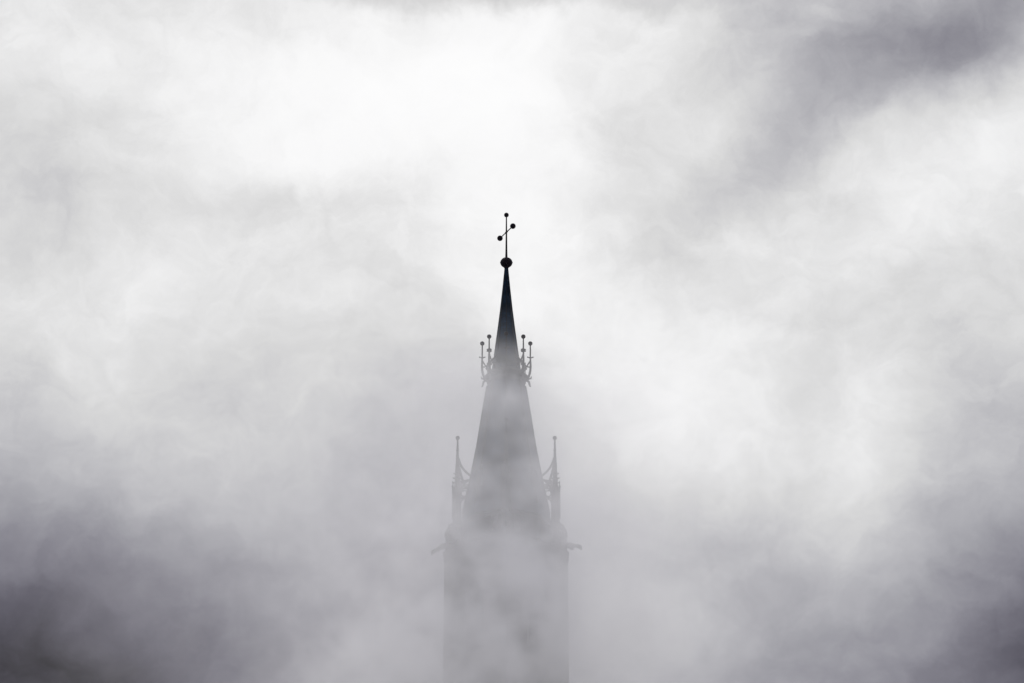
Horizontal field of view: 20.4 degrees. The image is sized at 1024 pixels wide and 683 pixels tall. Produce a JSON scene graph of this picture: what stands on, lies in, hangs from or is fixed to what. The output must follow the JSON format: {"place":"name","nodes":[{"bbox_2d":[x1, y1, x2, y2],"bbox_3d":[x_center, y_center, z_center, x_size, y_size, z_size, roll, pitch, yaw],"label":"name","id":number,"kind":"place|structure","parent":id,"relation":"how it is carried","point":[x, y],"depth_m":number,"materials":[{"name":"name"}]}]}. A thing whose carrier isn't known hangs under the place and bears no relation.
{"place":"outdoors","nodes":[
{"label":"outdoors","id":0,"kind":"place"},
{"bbox_2d":[431,213,581,682],"bbox_3d":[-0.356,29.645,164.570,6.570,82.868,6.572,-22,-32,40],"label":"church tower","id":1,"kind":"structure","parent":0,"point":[505,545],"depth_m":170.25,"materials":[{"name":"stone"}]},
{"bbox_2d":[462,577,484,653],"bbox_3d":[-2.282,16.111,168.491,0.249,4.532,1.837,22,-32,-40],"label":"belfry window","id":2,"kind":"structure","parent":1,"relation":"in","point":[473,605],"depth_m":168.37,"materials":[{"name":"stone"}]},
{"bbox_2d":[527,577,549,653],"bbox_3d":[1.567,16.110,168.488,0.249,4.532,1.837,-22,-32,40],"label":"belfry window","id":3,"kind":"structure","parent":1,"relation":"in","point":[538,603],"depth_m":168.41,"materials":[{"name":"stone"}]},
{"bbox_2d":[0,0,1023,682],"label":"sky","id":4,"kind":"structure","parent":0,"point":[766,272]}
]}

